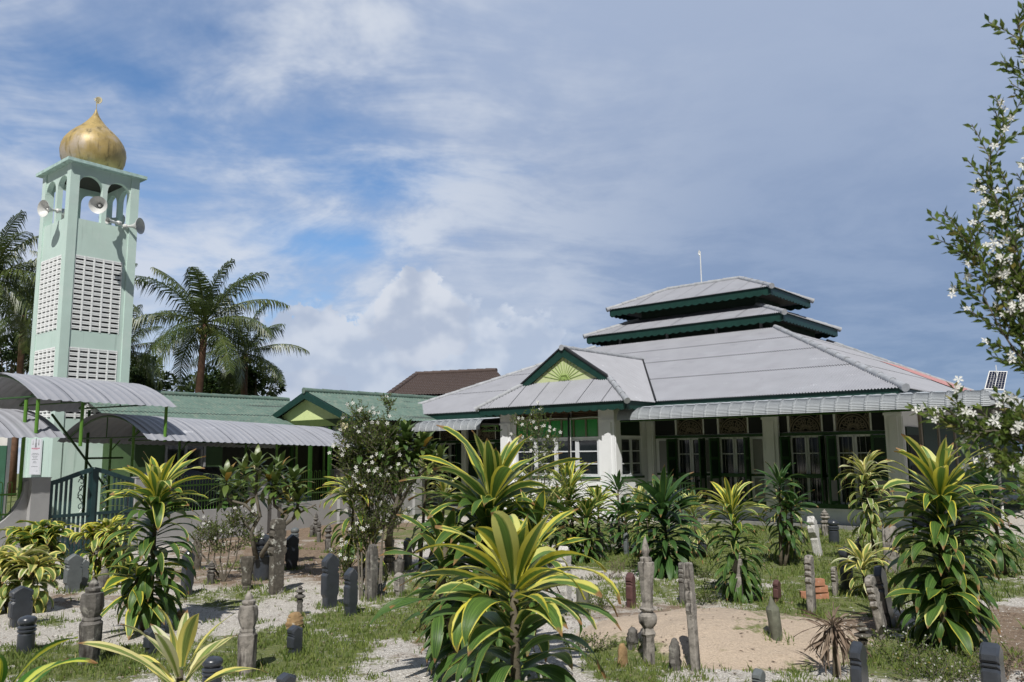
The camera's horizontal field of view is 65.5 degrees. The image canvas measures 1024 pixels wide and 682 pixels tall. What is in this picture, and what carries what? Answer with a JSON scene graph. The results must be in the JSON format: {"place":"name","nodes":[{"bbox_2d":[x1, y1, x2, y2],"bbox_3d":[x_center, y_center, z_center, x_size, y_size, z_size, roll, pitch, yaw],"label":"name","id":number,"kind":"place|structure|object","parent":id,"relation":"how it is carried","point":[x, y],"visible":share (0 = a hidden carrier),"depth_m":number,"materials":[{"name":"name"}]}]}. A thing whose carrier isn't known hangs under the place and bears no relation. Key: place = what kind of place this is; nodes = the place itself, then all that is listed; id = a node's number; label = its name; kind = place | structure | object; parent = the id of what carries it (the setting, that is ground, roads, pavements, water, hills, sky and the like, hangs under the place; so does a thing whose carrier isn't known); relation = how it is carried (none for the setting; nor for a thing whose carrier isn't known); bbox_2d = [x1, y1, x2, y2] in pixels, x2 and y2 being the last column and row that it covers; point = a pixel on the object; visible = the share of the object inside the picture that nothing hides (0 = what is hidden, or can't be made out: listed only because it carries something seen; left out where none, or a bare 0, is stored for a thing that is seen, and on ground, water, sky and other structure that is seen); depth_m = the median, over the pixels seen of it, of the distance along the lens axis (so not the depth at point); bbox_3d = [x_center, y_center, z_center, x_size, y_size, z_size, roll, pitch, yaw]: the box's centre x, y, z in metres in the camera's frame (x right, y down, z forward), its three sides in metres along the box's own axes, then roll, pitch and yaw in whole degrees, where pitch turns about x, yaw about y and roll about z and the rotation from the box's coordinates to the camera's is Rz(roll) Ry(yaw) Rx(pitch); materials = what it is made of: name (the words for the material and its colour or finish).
{"place":"outdoors","nodes":[
{"label":"outdoors","id":0,"kind":"place"},
{"bbox_2d":[0,465,1023,681],"bbox_3d":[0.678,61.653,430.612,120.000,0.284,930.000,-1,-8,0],"label":"ground","id":1,"kind":"structure","parent":0,"point":[723,641],"depth_m":8.88,"materials":[{"name":"sand"}]},
{"bbox_2d":[0,408,11,518],"bbox_3d":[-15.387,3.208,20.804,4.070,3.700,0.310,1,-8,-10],"label":"outbuilding","id":2,"kind":"structure","parent":1,"relation":"on","point":[5,448],"depth_m":21.03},
{"bbox_2d":[0,480,28,559],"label":"boundary wall","id":3,"kind":"structure","parent":1,"relation":"on","point":[18,512],"depth_m":15.14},
{"bbox_2d":[0,210,38,337],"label":"coconut palm","id":4,"kind":"object","parent":1,"relation":"on","point":[5,258],"visible":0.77,"depth_m":34.95,"materials":[{"name":"plant"}]},
{"bbox_2d":[7,585,33,627],"bbox_3d":[-5.879,3.182,9.527,0.110,0.497,0.242,-7,-10,38],"label":"gravestone","id":5,"kind":"object","parent":1,"relation":"on","point":[20,603],"visible":0.88,"depth_m":9.48,"materials":[{"name":"stone"}]},
{"bbox_2d":[0,334,45,373],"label":"broadleaf tree","id":6,"kind":"object","parent":1,"relation":"on","point":[5,356],"visible":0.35,"depth_m":44.17,"materials":[{"name":"green plant"}]},
{"bbox_2d":[0,271,47,495],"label":"coconut palm","id":7,"kind":"object","parent":1,"relation":"on","point":[24,344],"visible":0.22,"depth_m":41.54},
{"bbox_2d":[16,615,37,653],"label":"gravestone","id":8,"kind":"object","parent":1,"relation":"on","point":[26,630],"visible":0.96,"depth_m":8.16,"materials":[{"name":"stone"}]},
{"bbox_2d":[0,409,64,437],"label":"barrel canopy","id":9,"kind":"object","parent":1,"relation":"on","point":[12,424],"visible":0.92,"depth_m":15.38,"materials":[{"name":"silver metal"}]},
{"bbox_2d":[0,544,67,613],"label":"dracaena","id":10,"kind":"object","parent":1,"relation":"on","point":[32,559],"visible":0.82,"depth_m":10.40,"materials":[{"name":"green plant"}]},
{"bbox_2d":[23,477,51,527],"bbox_3d":[-9.289,3.458,15.456,0.385,1.600,0.385,-5,-9,29],"label":"gate post","id":11,"kind":"object","parent":1,"relation":"on","point":[38,499],"visible":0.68,"depth_m":15.39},
{"bbox_2d":[48,467,133,555],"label":"gate","id":12,"kind":"structure","parent":11,"relation":"attached to","point":[91,513],"depth_m":16.30,"materials":[{"name":"metal"}]},
{"bbox_2d":[0,518,75,578],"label":"dracaena","id":13,"kind":"object","parent":1,"relation":"on","point":[36,534],"visible":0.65,"depth_m":12.95,"materials":[{"name":"green plant"}]},
{"bbox_2d":[0,636,97,681],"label":"dracaena","id":14,"kind":"object","parent":1,"relation":"on","point":[36,674],"visible":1,"depth_m":4.21,"materials":[{"name":"green plant"}]},
{"bbox_2d":[63,553,83,592],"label":"gravestone","id":15,"kind":"object","parent":1,"relation":"on","point":[72,576],"visible":0.94,"depth_m":11.78,"materials":[{"name":"grey stone"}]},
{"bbox_2d":[23,97,146,523],"bbox_3d":[-13.930,-1.306,25.922,2.500,14.017,2.500,-7,-10,38],"label":"minaret","id":16,"kind":"object","parent":1,"relation":"on","point":[85,277],"visible":0.79,"depth_m":25.31,"materials":[{"name":"green paint"}]},
{"bbox_2d":[29,437,42,474],"bbox_3d":[-14.569,3.513,24.374,0.739,1.135,0.047,-7,-10,38],"label":"notice board","id":17,"kind":"object","parent":16,"relation":"attached to","point":[35,456],"visible":1,"depth_m":24.31,"materials":[{"name":"grey"}]},
{"bbox_2d":[78,578,104,665],"bbox_3d":[-4.121,2.751,7.797,0.214,0.839,0.216,2,-8,-19],"label":"gravestone","id":18,"kind":"object","parent":1,"relation":"on","point":[92,604],"visible":0.95,"depth_m":7.73,"materials":[{"name":"stone"}]},
{"bbox_2d":[17,399,167,530],"bbox_3d":[-9.575,2.992,17.526,3.270,3.100,3.835,-5,-9,29],"label":"canopy frame","id":19,"kind":"object","parent":1,"relation":"on","point":[36,425],"visible":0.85,"depth_m":16.08,"materials":[{"name":"green metal"}]},
{"bbox_2d":[0,372,175,412],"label":"barrel canopy","id":20,"kind":"object","parent":19,"relation":"on","point":[60,394],"visible":0.99,"depth_m":17.17,"materials":[{"name":"silver metal"}]},
{"bbox_2d":[64,515,141,581],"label":"dracaena","id":21,"kind":"object","parent":1,"relation":"on","point":[95,542],"visible":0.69,"depth_m":12.74,"materials":[{"name":"green plant"}]},
{"bbox_2d":[92,449,210,639],"bbox_3d":[-4.188,2.352,9.249,1.231,2.186,1.258,6,-10,-41],"label":"dracaena","id":22,"kind":"object","parent":1,"relation":"on","point":[142,604],"visible":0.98,"depth_m":9.16,"materials":[{"name":"green plant"}]},
{"bbox_2d":[130,304,178,389],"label":"coconut palm","id":23,"kind":"object","parent":1,"relation":"on","point":[134,347],"visible":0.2,"depth_m":42.63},
{"bbox_2d":[129,367,182,391],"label":"broadleaf tree","id":24,"kind":"object","parent":1,"relation":"on","point":[145,380],"visible":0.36,"depth_m":45.36,"materials":[{"name":"green plant"}]},
{"bbox_2d":[77,607,267,681],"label":"dracaena","id":25,"kind":"object","parent":1,"relation":"on","point":[173,650],"visible":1,"depth_m":4.68,"materials":[{"name":"green plant"}]},
{"bbox_2d":[149,476,254,545],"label":"boundary wall","id":26,"kind":"structure","parent":1,"relation":"on","point":[211,513],"depth_m":18.57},
{"bbox_2d":[167,474,250,511],"bbox_3d":[-7.330,3.584,18.919,0.036,0.821,2.970,-5,-9,29],"label":"picket fence","id":27,"kind":"object","parent":26,"relation":"on","point":[199,485],"visible":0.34,"depth_m":18.91,"materials":[{"name":"green paint"}]},
{"bbox_2d":[57,413,353,517],"bbox_3d":[-7.580,3.494,20.827,3.300,2.968,6.900,-5,-9,29],"label":"barrel canopy","id":28,"kind":"object","parent":1,"relation":"on","point":[110,429],"visible":0.94,"depth_m":19.63,"materials":[{"name":"silver metal"}]},
{"bbox_2d":[180,366,233,394],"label":"broadleaf tree","id":29,"kind":"object","parent":1,"relation":"on","point":[210,386],"visible":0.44,"depth_m":43.45,"materials":[{"name":"green plant"}]},
{"bbox_2d":[132,258,289,394],"bbox_3d":[-13.993,1.683,36.086,6.896,11.129,7.077,-1,-8,0],"label":"coconut palm","id":30,"kind":"object","parent":1,"relation":"on","point":[203,309],"visible":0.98,"depth_m":36.13,"materials":[{"name":"plant"}]},
{"bbox_2d":[201,656,222,681],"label":"gravestone","id":31,"kind":"object","parent":1,"relation":"on","point":[211,665],"visible":0.81,"depth_m":6.56,"materials":[{"name":"stone"}]},
{"bbox_2d":[145,466,283,511],"bbox_3d":[-8.229,4.363,22.311,1.700,1.670,4.260,-6,-9,33],"label":"parked car","id":32,"kind":"object","parent":1,"relation":"on","point":[211,470],"visible":0.03,"depth_m":21.10,"materials":[{"name":"paint"}]},
{"bbox_2d":[89,390,347,523],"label":"green roofed hall","id":33,"kind":"structure","parent":1,"relation":"on","point":[238,408],"depth_m":26.75,"materials":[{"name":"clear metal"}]},
{"bbox_2d":[164,445,205,467],"bbox_3d":[-10.080,3.972,24.553,0.048,1.600,1.300,-7,-10,40],"label":"window","id":34,"kind":"structure","parent":33,"relation":"in","point":[170,450],"depth_m":24.71,"materials":[{"name":"black glass"}]},
{"bbox_2d":[190,503,264,581],"bbox_3d":[-4.509,3.202,12.667,1.206,1.244,0.825,-1,-8,0],"label":"flowering shrub","id":35,"kind":"object","parent":1,"relation":"on","point":[213,527],"visible":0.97,"depth_m":12.64,"materials":[{"name":"green plant"}]},
{"bbox_2d":[240,556,254,590],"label":"gravestone","id":36,"kind":"object","parent":1,"relation":"on","point":[247,563],"visible":0.94,"depth_m":11.84,"materials":[{"name":"stone"}]},
{"bbox_2d":[237,591,258,674],"bbox_3d":[-2.454,2.716,7.398,0.170,0.766,0.172,-2,-8,10],"label":"gravestone","id":37,"kind":"object","parent":1,"relation":"on","point":[247,634],"visible":0.97,"depth_m":7.34,"materials":[{"name":"stone"}]},
{"bbox_2d":[187,298,309,396],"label":"coconut palm","id":38,"kind":"object","parent":1,"relation":"on","point":[245,358],"visible":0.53,"depth_m":40.04,"materials":[{"name":"plant"}]},
{"bbox_2d":[229,364,286,396],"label":"broadleaf tree","id":39,"kind":"object","parent":1,"relation":"on","point":[254,386],"visible":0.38,"depth_m":43.06,"materials":[{"name":"green plant"}]},
{"bbox_2d":[204,444,317,559],"bbox_3d":[-4.137,2.873,13.399,2.005,2.259,2.050,-1,-8,0],"label":"frangipani","id":40,"kind":"object","parent":1,"relation":"on","point":[290,493],"visible":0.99,"depth_m":12.81,"materials":[{"name":"green plant"}]},
{"bbox_2d":[253,534,269,580],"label":"gravestone","id":41,"kind":"object","parent":1,"relation":"on","point":[261,567],"visible":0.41,"depth_m":12.74,"materials":[{"name":"stone"}]},
{"bbox_2d":[267,518,286,594],"bbox_3d":[-3.404,3.130,11.540,0.110,1.085,0.282,-7,-10,38],"label":"gravestone","id":42,"kind":"object","parent":1,"relation":"on","point":[277,549],"visible":0.93,"depth_m":11.49,"materials":[{"name":"stone"}]},
{"bbox_2d":[285,534,298,569],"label":"gravestone","id":43,"kind":"object","parent":1,"relation":"on","point":[292,554],"visible":0.86,"depth_m":14.00,"materials":[{"name":"stone"}]},
{"bbox_2d":[287,625,302,654],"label":"gravestone","id":44,"kind":"object","parent":1,"relation":"on","point":[294,637],"visible":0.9,"depth_m":8.06,"materials":[{"name":"stone"}]},
{"bbox_2d":[267,472,337,532],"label":"boundary wall","id":45,"kind":"structure","parent":1,"relation":"on","point":[306,517],"depth_m":21.83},
{"bbox_2d":[321,553,339,608],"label":"gravestone","id":46,"kind":"object","parent":1,"relation":"on","point":[330,579],"visible":0.97,"depth_m":10.45,"materials":[{"name":"stone"}]},
{"bbox_2d":[343,567,357,615],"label":"gravestone","id":47,"kind":"object","parent":1,"relation":"on","point":[350,597],"visible":0.94,"depth_m":9.91,"materials":[{"name":"stone"}]},
{"bbox_2d":[316,474,408,576],"bbox_3d":[-2.535,3.061,13.068,1.295,1.776,1.430,-6,-10,36],"label":"dracaena","id":48,"kind":"object","parent":1,"relation":"on","point":[347,538],"visible":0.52,"depth_m":12.93,"materials":[{"name":"green plant"}]},
{"bbox_2d":[367,544,377,600],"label":"gravestone","id":49,"kind":"object","parent":1,"relation":"on","point":[372,568],"visible":0.85,"depth_m":10.94,"materials":[{"name":"stone"}]},
{"bbox_2d":[273,387,474,507],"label":"gabled hall","id":50,"kind":"structure","parent":1,"relation":"on","point":[326,408],"depth_m":27.98,"materials":[{"name":"green paint"}]},
{"bbox_2d":[328,393,421,599],"bbox_3d":[-2.218,2.244,12.227,1.534,3.010,2.073,-1,-8,0],"label":"flowering shrub","id":51,"kind":"object","parent":1,"relation":"on","point":[370,527],"visible":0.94,"depth_m":12.71,"materials":[{"name":"green plant"}]},
{"bbox_2d":[340,417,461,562],"bbox_3d":[-1.788,2.670,13.524,1.993,2.678,2.199,-1,-8,0],"label":"frangipani","id":52,"kind":"object","parent":1,"relation":"on","point":[420,441],"visible":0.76,"depth_m":12.80,"materials":[{"name":"green plant"}]},
{"bbox_2d":[406,453,464,567],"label":"dracaena","id":53,"kind":"object","parent":1,"relation":"on","point":[444,487],"visible":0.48,"depth_m":13.95,"materials":[{"name":"green plant"}]},
{"bbox_2d":[387,368,500,395],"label":"brown roofed house","id":54,"kind":"structure","parent":1,"relation":"on","point":[435,383],"depth_m":41.72,"materials":[{"name":"tile"}]},
{"bbox_2d":[368,425,600,681],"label":"dracaena","id":55,"kind":"object","parent":1,"relation":"on","point":[489,491],"visible":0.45,"depth_m":7.16,"materials":[{"name":"green plant"}]},
{"bbox_2d":[399,508,621,681],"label":"dracaena","id":56,"kind":"object","parent":1,"relation":"on","point":[516,557],"visible":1,"depth_m":3.57,"materials":[{"name":"green plant"}]},
{"bbox_2d":[509,401,568,521],"bbox_3d":[0.416,2.506,13.745,1.072,2.828,2.582,-1,-8,0],"label":"flowering shrub","id":57,"kind":"object","parent":1,"relation":"on","point":[534,447],"visible":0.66,"depth_m":12.86,"materials":[{"name":"green plant"}]},
{"bbox_2d":[531,480,585,565],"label":"dracaena","id":58,"kind":"object","parent":1,"relation":"on","point":[557,538],"visible":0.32,"depth_m":14.18,"materials":[{"name":"green plant"}]},
{"bbox_2d":[532,461,604,561],"bbox_3d":[1.074,3.203,14.798,1.321,2.060,1.373,-3,-8,18],"label":"dracaena","id":59,"kind":"object","parent":1,"relation":"on","point":[572,484],"visible":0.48,"depth_m":14.71,"materials":[{"name":"green plant"}]},
{"bbox_2d":[563,492,616,562],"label":"dracaena","id":60,"kind":"object","parent":1,"relation":"on","point":[587,507],"visible":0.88,"depth_m":14.37,"materials":[{"name":"green plant"}]},
{"bbox_2d":[576,484,620,550],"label":"dracaena","id":61,"kind":"object","parent":1,"relation":"on","point":[597,492],"visible":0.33,"depth_m":15.86,"materials":[{"name":"green plant"}]},
{"bbox_2d":[600,470,635,538],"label":"dracaena","id":62,"kind":"object","parent":1,"relation":"on","point":[618,485],"visible":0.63,"depth_m":16.80,"materials":[{"name":"green plant"}]},
{"bbox_2d":[601,490,644,554],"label":"dracaena","id":63,"kind":"object","parent":1,"relation":"on","point":[621,506],"visible":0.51,"depth_m":15.40,"materials":[{"name":"green plant"}]},
{"bbox_2d":[638,536,656,664],"bbox_3d":[1.289,2.479,7.603,0.173,1.206,0.175,6,-10,-40],"label":"gravestone","id":64,"kind":"object","parent":1,"relation":"on","point":[647,615],"visible":0.98,"depth_m":7.56,"materials":[{"name":"stone"}]},
{"bbox_2d":[621,464,711,579],"bbox_3d":[2.548,3.083,12.988,1.518,2.159,1.446,-2,-8,11],"label":"dracaena","id":65,"kind":"object","parent":1,"relation":"on","point":[661,491],"visible":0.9,"depth_m":12.88,"materials":[{"name":"green plant"}]},
{"bbox_2d":[683,562,700,671],"bbox_3d":[1.650,2.540,7.306,0.071,0.988,0.114,-9,-10,38],"label":"gravestone","id":66,"kind":"object","parent":1,"relation":"on","point":[690,601],"visible":0.96,"depth_m":7.28,"materials":[{"name":"stone"}]},
{"bbox_2d":[671,490,718,557],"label":"dracaena","id":67,"kind":"object","parent":1,"relation":"on","point":[688,510],"visible":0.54,"depth_m":14.95,"materials":[{"name":"green plant"}]},
{"bbox_2d":[371,250,1023,531],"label":"mosque","id":68,"kind":"structure","parent":1,"relation":"on","point":[734,380],"depth_m":23.05,"materials":[{"name":"silver metal"}]},
{"bbox_2d":[438,431,456,490],"bbox_3d":[-2.315,4.332,29.195,0.960,2.295,0.155,-7,-10,40],"label":"window","id":69,"kind":"structure","parent":68,"relation":"in","point":[452,449],"depth_m":29.20,"materials":[{"name":"green paint"}]},
{"bbox_2d":[556,438,577,475],"bbox_3d":[1.629,3.431,23.510,0.767,1.090,0.060,-7,-10,40],"label":"window","id":70,"kind":"structure","parent":68,"relation":"in","point":[573,454],"depth_m":23.56,"materials":[{"name":"white wood"}]},
{"bbox_2d":[577,438,599,475],"bbox_3d":[2.217,3.356,23.012,0.767,1.090,0.060,-7,-10,40],"label":"window","id":71,"kind":"structure","parent":68,"relation":"in","point":[587,448],"depth_m":23.00,"materials":[{"name":"white wood"}]},
{"bbox_2d":[621,438,631,475],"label":"window","id":72,"kind":"structure","parent":68,"relation":"in","point":[626,460],"depth_m":22.85,"materials":[{"name":"white wood"}]},
{"bbox_2d":[631,438,641,475],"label":"window","id":73,"kind":"structure","parent":68,"relation":"in","point":[636,458],"depth_m":23.26,"materials":[{"name":"white glass"}]},
{"bbox_2d":[666,419,707,499],"bbox_3d":[5.016,3.355,22.734,1.053,2.295,0.539,-7,-10,40],"label":"window","id":74,"kind":"structure","parent":68,"relation":"in","point":[692,451],"depth_m":22.92,"materials":[{"name":"green paint"}]},
{"bbox_2d":[708,417,752,500],"bbox_3d":[6.025,3.225,21.880,1.053,2.295,0.539,-7,-10,40],"label":"window","id":75,"kind":"structure","parent":68,"relation":"in","point":[735,459],"depth_m":22.04,"materials":[{"name":"green paint"}]},
{"bbox_2d":[779,415,827,503],"bbox_3d":[7.551,3.029,20.587,1.053,2.295,0.539,-7,-10,40],"label":"window","id":76,"kind":"structure","parent":68,"relation":"in","point":[809,459],"depth_m":20.74,"materials":[{"name":"green paint"}]},
{"bbox_2d":[826,413,890,504],"bbox_3d":[8.585,2.896,19.714,1.375,2.295,0.535,-7,-10,40],"label":"window","id":77,"kind":"structure","parent":68,"relation":"in","point":[860,445],"depth_m":19.97,"materials":[{"name":"green paint"}]},
{"bbox_2d":[905,412,1017,527],"bbox_3d":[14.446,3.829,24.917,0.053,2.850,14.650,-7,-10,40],"label":"door","id":78,"kind":"structure","parent":68,"relation":"in","point":[929,434],"depth_m":21.58,"materials":[{"name":"green paint"}]},
{"bbox_2d":[690,476,772,603],"bbox_3d":[3.023,2.721,10.722,1.012,1.806,1.035,5,-10,-38],"label":"dracaena","id":79,"kind":"object","parent":1,"relation":"on","point":[730,498],"visible":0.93,"depth_m":10.66,"materials":[{"name":"green plant"}]},
{"bbox_2d":[766,596,781,640],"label":"gravestone","id":80,"kind":"object","parent":1,"relation":"on","point":[774,618],"visible":0.99,"depth_m":7.85,"materials":[{"name":"stone"}]},
{"bbox_2d":[753,461,817,565],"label":"dracaena","id":81,"kind":"object","parent":1,"relation":"on","point":[790,497],"visible":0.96,"depth_m":13.75,"materials":[{"name":"green plant"}]},
{"bbox_2d":[759,482,811,562],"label":"dracaena","id":82,"kind":"object","parent":1,"relation":"on","point":[798,514],"visible":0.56,"depth_m":13.97,"materials":[{"name":"green plant"}]},
{"bbox_2d":[804,555,816,612],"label":"gravestone","id":83,"kind":"object","parent":1,"relation":"on","point":[809,574],"visible":0.96,"depth_m":9.74,"materials":[{"name":"stone"}]},
{"bbox_2d":[807,516,821,555],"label":"gravestone","id":84,"kind":"object","parent":1,"relation":"on","point":[813,532],"visible":0.88,"depth_m":14.84,"materials":[{"name":"white stone"}]},
{"bbox_2d":[793,602,872,677],"bbox_3d":[2.875,2.700,7.114,0.621,0.611,0.675,2,-8,-16],"label":"withered plant","id":85,"kind":"object","parent":1,"relation":"on","point":[834,635],"visible":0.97,"depth_m":7.08,"materials":[{"name":"brown plant"}]},
{"bbox_2d":[849,641,868,681],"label":"gravestone","id":86,"kind":"object","parent":1,"relation":"on","point":[858,661],"visible":1,"depth_m":6.30,"materials":[{"name":"stone"}]},
{"bbox_2d":[830,538,897,596],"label":"dracaena","id":87,"kind":"object","parent":1,"relation":"on","point":[860,557],"visible":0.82,"depth_m":10.77,"materials":[{"name":"green plant"}]},
{"bbox_2d":[834,450,896,565],"bbox_3d":[6.139,2.877,13.700,0.982,1.990,1.065,3,-9,-25],"label":"dracaena","id":88,"kind":"object","parent":1,"relation":"on","point":[870,529],"visible":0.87,"depth_m":13.71,"materials":[{"name":"green plant"}]},
{"bbox_2d":[864,575,889,639],"bbox_3d":[3.878,2.840,8.459,0.075,0.678,0.231,-18,-10,37],"label":"gravestone","id":89,"kind":"object","parent":1,"relation":"on","point":[874,598],"visible":0.95,"depth_m":8.41,"materials":[{"name":"stone"}]},
{"bbox_2d":[873,565,895,627],"bbox_3d":[4.236,2.915,9.062,0.087,0.707,0.249,-15,-10,37],"label":"gravestone","id":90,"kind":"object","parent":1,"relation":"on","point":[879,574],"visible":0.75,"depth_m":8.99,"materials":[{"name":"stone"}]},
{"bbox_2d":[882,526,899,573],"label":"gravestone","id":91,"kind":"object","parent":1,"relation":"on","point":[887,531],"visible":0.51,"depth_m":12.91,"materials":[{"name":"stone"}]},
{"bbox_2d":[862,626,948,666],"bbox_3d":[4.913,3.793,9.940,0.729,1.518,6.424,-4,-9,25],"label":"weed bush","id":92,"kind":"object","parent":1,"relation":"on","point":[923,650],"visible":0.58,"depth_m":7.48,"materials":[{"name":"green plant"}]},
{"bbox_2d":[885,653,973,681],"bbox_3d":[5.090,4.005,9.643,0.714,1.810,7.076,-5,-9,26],"label":"weed bush","id":93,"kind":"object","parent":1,"relation":"on","point":[935,668],"visible":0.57,"depth_m":6.90,"materials":[{"name":"green plant"}]},
{"bbox_2d":[863,433,1011,656],"bbox_3d":[4.392,2.146,8.240,1.326,2.372,1.380,3,-9,-26],"label":"dracaena","id":94,"kind":"object","parent":1,"relation":"on","point":[945,610],"visible":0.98,"depth_m":8.06,"materials":[{"name":"green plant"}]},
{"bbox_2d":[918,643,980,681],"bbox_3d":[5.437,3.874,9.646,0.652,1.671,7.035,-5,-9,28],"label":"weed bush","id":95,"kind":"object","parent":1,"relation":"on","point":[964,659],"visible":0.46,"depth_m":6.94,"materials":[{"name":"green plant"}]},
{"bbox_2d":[918,476,992,569],"bbox_3d":[7.289,2.941,13.022,1.019,1.670,1.014,-5,-10,-1],"label":"dracaena","id":96,"kind":"object","parent":1,"relation":"on","point":[969,543],"visible":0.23,"depth_m":12.88,"materials":[{"name":"green plant"}]},
{"bbox_2d":[905,0,1023,518],"bbox_3d":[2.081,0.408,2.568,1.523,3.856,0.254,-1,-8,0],"label":"flowering tree","id":97,"kind":"object","parent":1,"relation":"on","point":[1011,426],"visible":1,"depth_m":2.64,"materials":[{"name":"green plant"}]},
{"bbox_2d":[957,458,1023,575],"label":"dracaena","id":98,"kind":"object","parent":1,"relation":"on","point":[1003,559],"visible":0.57,"depth_m":12.51,"materials":[{"name":"green plant"}]},
{"bbox_2d":[979,642,1005,681],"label":"gravestone","id":99,"kind":"object","parent":1,"relation":"on","point":[991,657],"visible":1,"depth_m":6.14,"materials":[{"name":"stone"}]},
{"bbox_2d":[984,365,1007,519],"bbox_3d":[13.483,2.767,21.917,0.972,4.250,0.392,7,-11,-43],"label":"solar street lamp","id":100,"kind":"object","parent":1,"relation":"on","point":[996,378],"visible":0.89,"depth_m":22.07,"materials":[{"name":"white metal"}]},
{"bbox_2d":[0,522,1023,681],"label":"grass","id":101,"kind":"structure","parent":0,"point":[291,655],"depth_m":9.11,"materials":[{"name":"plant"}]},
{"bbox_2d":[0,543,1023,681],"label":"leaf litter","id":102,"kind":"object","parent":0,"point":[538,649],"visible":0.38,"depth_m":8.88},
{"bbox_2d":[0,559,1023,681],"bbox_3d":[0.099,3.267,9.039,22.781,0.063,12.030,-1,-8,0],"label":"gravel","id":103,"kind":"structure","parent":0,"point":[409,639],"depth_m":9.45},
{"bbox_2d":[0,0,1023,473],"label":"sky","id":104,"kind":"structure","parent":0,"point":[423,185],"materials":[{"name":"blue"}]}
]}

